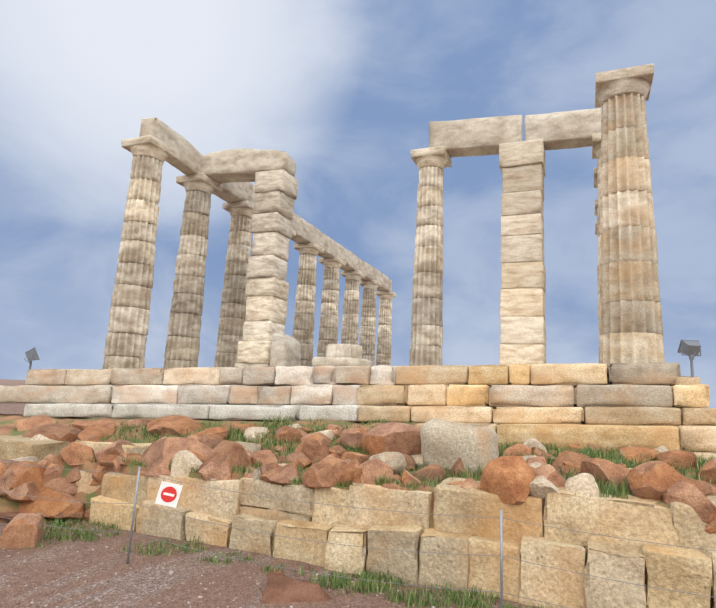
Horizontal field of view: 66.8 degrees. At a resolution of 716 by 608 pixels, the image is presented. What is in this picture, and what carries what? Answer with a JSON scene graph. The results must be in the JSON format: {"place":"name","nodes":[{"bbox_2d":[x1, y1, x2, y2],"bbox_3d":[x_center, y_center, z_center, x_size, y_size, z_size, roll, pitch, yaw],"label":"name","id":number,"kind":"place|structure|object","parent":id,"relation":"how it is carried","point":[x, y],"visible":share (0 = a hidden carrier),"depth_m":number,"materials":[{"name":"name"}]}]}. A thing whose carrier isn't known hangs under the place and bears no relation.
{"place":"outdoors","nodes":[
{"label":"outdoors","id":0,"kind":"place"},
{"bbox_2d":[0,379,540,607],"bbox_3d":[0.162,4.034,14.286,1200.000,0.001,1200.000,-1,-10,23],"label":"ground","id":1,"kind":"structure","parent":0,"point":[113,561],"depth_m":4.61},
{"bbox_2d":[2,528,496,607],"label":"pebbles","id":2,"kind":"object","parent":1,"relation":"on","point":[171,574],"visible":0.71,"depth_m":4.44,"materials":[{"name":"gravel"}]},
{"bbox_2d":[0,412,715,607],"bbox_3d":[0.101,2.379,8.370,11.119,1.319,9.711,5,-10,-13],"label":"grass","id":3,"kind":"structure","parent":1,"relation":"on","point":[399,597],"depth_m":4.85,"materials":[{"name":"green plant"}]},
{"bbox_2d":[10,424,705,498],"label":"pale rocks","id":4,"kind":"object","parent":1,"relation":"on","point":[585,484],"visible":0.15,"depth_m":5.98,"materials":[{"name":"beige stone"}]},
{"bbox_2d":[25,375,697,422],"bbox_3d":[4.293,4.795,24.187,13.800,2.050,30.600,-1,-10,23],"label":"platform","id":5,"kind":"object","parent":1,"relation":"on","point":[608,383],"visible":0.06,"depth_m":10.33,"materials":[{"name":"grey stone"}]},
{"bbox_2d":[24,347,39,368],"bbox_3d":[-7.904,1.337,13.192,0.381,0.563,0.474,7,-10,-23],"label":"floodlight","id":6,"kind":"object","parent":5,"relation":"attached to","point":[31,355],"visible":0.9,"depth_m":13.05,"materials":[{"name":"grey metal"}]},
{"bbox_2d":[102,135,176,368],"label":"column","id":7,"kind":"structure","parent":5,"relation":"on","point":[126,340],"depth_m":14.72,"materials":[{"name":"stone"}]},
{"bbox_2d":[139,117,203,174],"bbox_3d":[-5.627,-4.744,16.687,0.529,0.833,2.672,0,-10,16],"label":"architrave","id":8,"kind":"object","parent":7,"relation":"on","point":[186,160],"visible":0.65,"depth_m":16.46,"materials":[{"name":"stone"}]},
{"bbox_2d":[163,173,222,367],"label":"column","id":9,"kind":"structure","parent":5,"relation":"on","point":[182,347],"depth_m":17.19,"materials":[{"name":"stone"}]},
{"bbox_2d":[200,149,295,183],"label":"architrave beam","id":10,"kind":"structure","parent":9,"relation":"on","point":[232,165],"depth_m":17.28,"materials":[{"name":"beige stone"}]},
{"bbox_2d":[214,200,253,366],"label":"column","id":11,"kind":"structure","parent":5,"relation":"on","point":[232,320],"depth_m":19.52,"materials":[{"name":"stone"}]},
{"bbox_2d":[212,182,252,202],"bbox_3d":[-4.736,-4.283,19.296,0.793,0.858,2.455,-1,-10,23],"label":"architrave","id":12,"kind":"object","parent":11,"relation":"on","point":[235,191],"visible":0.33,"depth_m":19.50,"materials":[{"name":"stone"}]},
{"bbox_2d":[251,185,255,203],"bbox_3d":[-3.785,-3.832,21.665,0.818,0.846,2.777,-1,-10,23],"label":"architrave","id":13,"kind":"object","parent":11,"relation":"on","point":[253,198],"visible":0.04,"depth_m":20.33,"materials":[{"name":"stone"}]},
{"bbox_2d":[234,169,297,368],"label":"pillar","id":14,"kind":"structure","parent":5,"relation":"on","point":[267,284],"depth_m":16.46,"materials":[{"name":"stone"}]},
{"bbox_2d":[292,242,323,366],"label":"column","id":15,"kind":"structure","parent":5,"relation":"on","point":[303,328],"depth_m":24.66,"materials":[{"name":"stone"}]},
{"bbox_2d":[291,213,316,242],"bbox_3d":[-2.781,-3.362,24.191,0.800,0.861,2.793,-1,-10,23],"label":"architrave","id":16,"kind":"object","parent":15,"relation":"on","point":[306,231],"visible":0.44,"depth_m":24.27,"materials":[{"name":"stone"}]},
{"bbox_2d":[316,229,339,257],"bbox_3d":[-1.775,-2.893,26.680,0.811,0.854,2.699,-1,-10,23],"label":"architrave","id":17,"kind":"object","parent":15,"relation":"on","point":[329,245],"visible":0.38,"depth_m":26.62,"materials":[{"name":"stone"}]},
{"bbox_2d":[270,333,372,366],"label":"fallen blocks","id":18,"kind":"object","parent":5,"relation":"on","point":[285,350],"depth_m":14.67,"materials":[{"name":"stone"}]},
{"bbox_2d":[317,257,345,356],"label":"column","id":19,"kind":"structure","parent":5,"relation":"on","point":[329,321],"depth_m":27.16,"materials":[{"name":"stone"}]},
{"bbox_2d":[339,245,358,270],"bbox_3d":[-0.775,-2.414,29.235,0.772,0.847,2.918,-1,-10,21],"label":"architrave","id":20,"kind":"object","parent":19,"relation":"on","point":[350,259],"visible":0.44,"depth_m":29.15,"materials":[{"name":"stone"}]},
{"bbox_2d":[325,343,362,358],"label":"stone block","id":21,"kind":"structure","parent":5,"relation":"on","point":[337,350],"depth_m":13.91,"materials":[{"name":"stone"}]},
{"bbox_2d":[341,270,364,344],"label":"column","id":22,"kind":"structure","parent":5,"relation":"on","point":[350,328],"depth_m":29.88,"materials":[{"name":"stone"}]},
{"bbox_2d":[359,280,380,365],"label":"column","id":23,"kind":"structure","parent":5,"relation":"on","point":[367,340],"depth_m":32.12,"materials":[{"name":"stone"}]},
{"bbox_2d":[359,259,375,280],"bbox_3d":[0.243,-1.951,31.712,0.806,0.852,2.577,-1,-10,23],"label":"architrave","id":24,"kind":"object","parent":23,"relation":"on","point":[367,270],"visible":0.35,"depth_m":31.61,"materials":[{"name":"stone"}]},
{"bbox_2d":[376,269,391,290],"bbox_3d":[1.323,-1.447,34.404,0.773,0.860,3.352,-1,-10,20],"label":"architrave","id":25,"kind":"object","parent":23,"relation":"on","point":[385,281],"visible":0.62,"depth_m":34.32,"materials":[{"name":"stone"}]},
{"bbox_2d":[376,291,395,365],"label":"column","id":26,"kind":"structure","parent":5,"relation":"on","point":[383,350],"depth_m":35.18,"materials":[{"name":"stone"}]},
{"bbox_2d":[409,146,451,365],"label":"column","id":27,"kind":"structure","parent":5,"relation":"on","point":[431,163],"depth_m":14.50,"materials":[{"name":"stone"}]},
{"bbox_2d":[499,139,545,366],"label":"pillar","id":28,"kind":"structure","parent":5,"relation":"on","point":[522,294],"depth_m":13.74,"materials":[{"name":"stone"}]},
{"bbox_2d":[429,115,521,157],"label":"architrave beam","id":29,"kind":"structure","parent":28,"relation":"on","point":[473,137],"depth_m":14.78,"materials":[{"name":"stone"}]},
{"bbox_2d":[593,167,597,187],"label":"column","id":30,"kind":"structure","parent":5,"relation":"on","point":[595,184],"depth_m":15.79,"materials":[{"name":"stone"}]},
{"bbox_2d":[594,199,597,215],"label":"column","id":31,"kind":"structure","parent":5,"relation":"on","point":[596,208],"depth_m":18.17,"materials":[{"name":"stone"}]},
{"bbox_2d":[592,133,600,363],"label":"column","id":32,"kind":"structure","parent":5,"relation":"on","point":[596,145],"depth_m":13.60,"materials":[{"name":"stone"}]},
{"bbox_2d":[524,108,600,149],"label":"architrave beam","id":33,"kind":"structure","parent":32,"relation":"on","point":[566,129],"depth_m":14.13,"materials":[{"name":"stone"}]},
{"bbox_2d":[595,221,597,234],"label":"column","id":34,"kind":"structure","parent":5,"relation":"on","point":[596,231],"depth_m":20.32,"materials":[{"name":"stone"}]},
{"bbox_2d":[595,64,664,367],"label":"column","id":35,"kind":"structure","parent":5,"relation":"on","point":[631,322],"depth_m":10.62,"materials":[{"name":"stone"}]},
{"bbox_2d":[89,495,715,607],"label":"wall","id":36,"kind":"structure","parent":1,"relation":"on","point":[687,570],"depth_m":4.64,"materials":[{"name":"beige stone"}]},
{"bbox_2d":[500,510,502,607],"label":"fence post","id":37,"kind":"object","parent":1,"relation":"on","point":[501,559],"visible":1,"depth_m":3.92,"materials":[{"name":"metal"}]},
{"bbox_2d":[0,414,715,565],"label":"soil","id":38,"kind":"structure","parent":0,"point":[7,425],"depth_m":7.26,"materials":[{"name":"soil"}]},
{"bbox_2d":[29,434,51,440],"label":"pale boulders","id":39,"kind":"object","parent":38,"relation":"on","point":[39,437],"visible":0.04,"depth_m":7.87,"materials":[{"name":"beige stone"}]},
{"bbox_2d":[0,435,151,459],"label":"wall","id":40,"kind":"structure","parent":38,"relation":"on","point":[14,447],"depth_m":7.44,"materials":[{"name":"beige stone"}]},
{"bbox_2d":[126,467,140,563],"bbox_3d":[-2.057,1.979,4.965,0.022,0.954,0.064,10,-12,-38],"label":"fence post","id":41,"kind":"object","parent":38,"relation":"on","point":[133,515],"visible":0.79,"depth_m":4.96,"materials":[{"name":"metal"}]},
{"bbox_2d":[0,460,715,607],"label":"fence wires","id":42,"kind":"object","parent":41,"relation":"attached to","point":[360,546],"visible":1,"depth_m":4.25,"materials":[{"name":"grey metal"}]},
{"bbox_2d":[155,481,182,507],"bbox_3d":[-1.711,1.723,4.917,0.228,0.235,0.008,5,-10,-16],"label":"sign plate","id":43,"kind":"object","parent":42,"relation":"attached to","point":[168,494],"visible":1,"depth_m":4.92,"materials":[{"name":"white metal"}]},
{"bbox_2d":[0,512,332,603],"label":"earth mounds","id":44,"kind":"object","parent":38,"relation":"on","point":[280,588],"visible":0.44,"depth_m":4.35,"materials":[{"name":"brown soil"}]},
{"bbox_2d":[23,403,360,421],"bbox_3d":[-3.296,2.162,10.913,7.753,0.655,1.630,-1,-10,23],"label":"step","id":45,"kind":"object","parent":38,"relation":"on","point":[258,412],"visible":0.9,"depth_m":9.91,"materials":[{"name":"white stone"}]},
{"bbox_2d":[0,385,236,404],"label":"step","id":46,"kind":"object","parent":45,"relation":"on","point":[160,394],"visible":0.94,"depth_m":11.09,"materials":[{"name":"grey stone"}]},
{"bbox_2d":[25,367,221,385],"bbox_3d":[-4.931,1.693,12.348,5.469,0.558,1.636,-1,-10,23],"label":"step","id":47,"kind":"object","parent":46,"relation":"on","point":[151,376],"visible":0.71,"depth_m":11.49,"materials":[{"name":"grey stone"}]},
{"bbox_2d":[229,384,359,404],"bbox_3d":[-0.895,1.755,10.308,2.609,0.499,1.667,-1,-10,23],"label":"step","id":48,"kind":"object","parent":45,"relation":"on","point":[322,394],"visible":0.65,"depth_m":9.54,"materials":[{"name":"grey stone"}]},
{"bbox_2d":[218,365,397,385],"bbox_3d":[-0.735,1.448,10.644,3.650,0.518,1.689,-1,-10,23],"label":"step","id":49,"kind":"object","parent":48,"relation":"on","point":[318,375],"visible":0.75,"depth_m":9.87,"materials":[{"name":"grey stone"}]},
{"bbox_2d":[0,415,715,548],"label":"boulders","id":50,"kind":"object","parent":38,"relation":"on","point":[507,479],"visible":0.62,"depth_m":6.28,"materials":[{"name":"brown stone"}]},
{"bbox_2d":[75,471,715,552],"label":"wall","id":51,"kind":"structure","parent":38,"relation":"on","point":[634,518],"depth_m":4.96,"materials":[{"name":"beige stone"}]},
{"bbox_2d":[420,418,498,473],"bbox_3d":[1.163,1.658,6.203,0.867,0.669,0.666,-1,-10,23],"label":"block boulder","id":52,"kind":"object","parent":38,"relation":"on","point":[445,444],"visible":0.81,"depth_m":5.97,"materials":[{"name":"grey stone"}]},
{"bbox_2d":[358,405,715,425],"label":"step","id":53,"kind":"object","parent":38,"relation":"on","point":[671,416],"visible":0.94,"depth_m":7.68,"materials":[{"name":"beige stone"}]},
{"bbox_2d":[357,384,709,407],"bbox_3d":[2.625,1.517,8.874,5.076,0.542,1.638,-1,-10,23],"label":"step","id":54,"kind":"object","parent":53,"relation":"on","point":[674,396],"visible":1,"depth_m":8.04,"materials":[{"name":"beige stone"}]},
{"bbox_2d":[396,363,680,384],"bbox_3d":[2.878,1.231,9.156,4.247,0.467,1.636,-1,-10,23],"label":"step","id":55,"kind":"object","parent":54,"relation":"on","point":[597,374],"visible":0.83,"depth_m":8.32,"materials":[{"name":"beige stone"}]},
{"bbox_2d":[673,377,700,385],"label":"stone block","id":56,"kind":"structure","parent":54,"relation":"on","point":[685,381],"depth_m":7.42,"materials":[{"name":"beige stone"}]},
{"bbox_2d":[677,339,700,377],"bbox_3d":[4.702,0.799,7.641,0.354,0.582,0.255,7,-10,-22],"label":"floodlight","id":57,"kind":"object","parent":56,"relation":"on","point":[691,348],"visible":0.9,"depth_m":7.60,"materials":[{"name":"grey metal"}]},
{"bbox_2d":[415,423,715,452],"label":"step","id":58,"kind":"object","parent":38,"relation":"on","point":[675,438],"visible":0.58,"depth_m":7.05,"materials":[{"name":"beige stone"}]},
{"bbox_2d":[692,452,715,461],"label":"stone block","id":59,"kind":"structure","parent":38,"relation":"on","point":[704,455],"depth_m":6.39,"materials":[{"name":"beige stone"}]},
{"bbox_2d":[0,0,715,407],"label":"sky","id":60,"kind":"structure","parent":0,"point":[347,89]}
]}

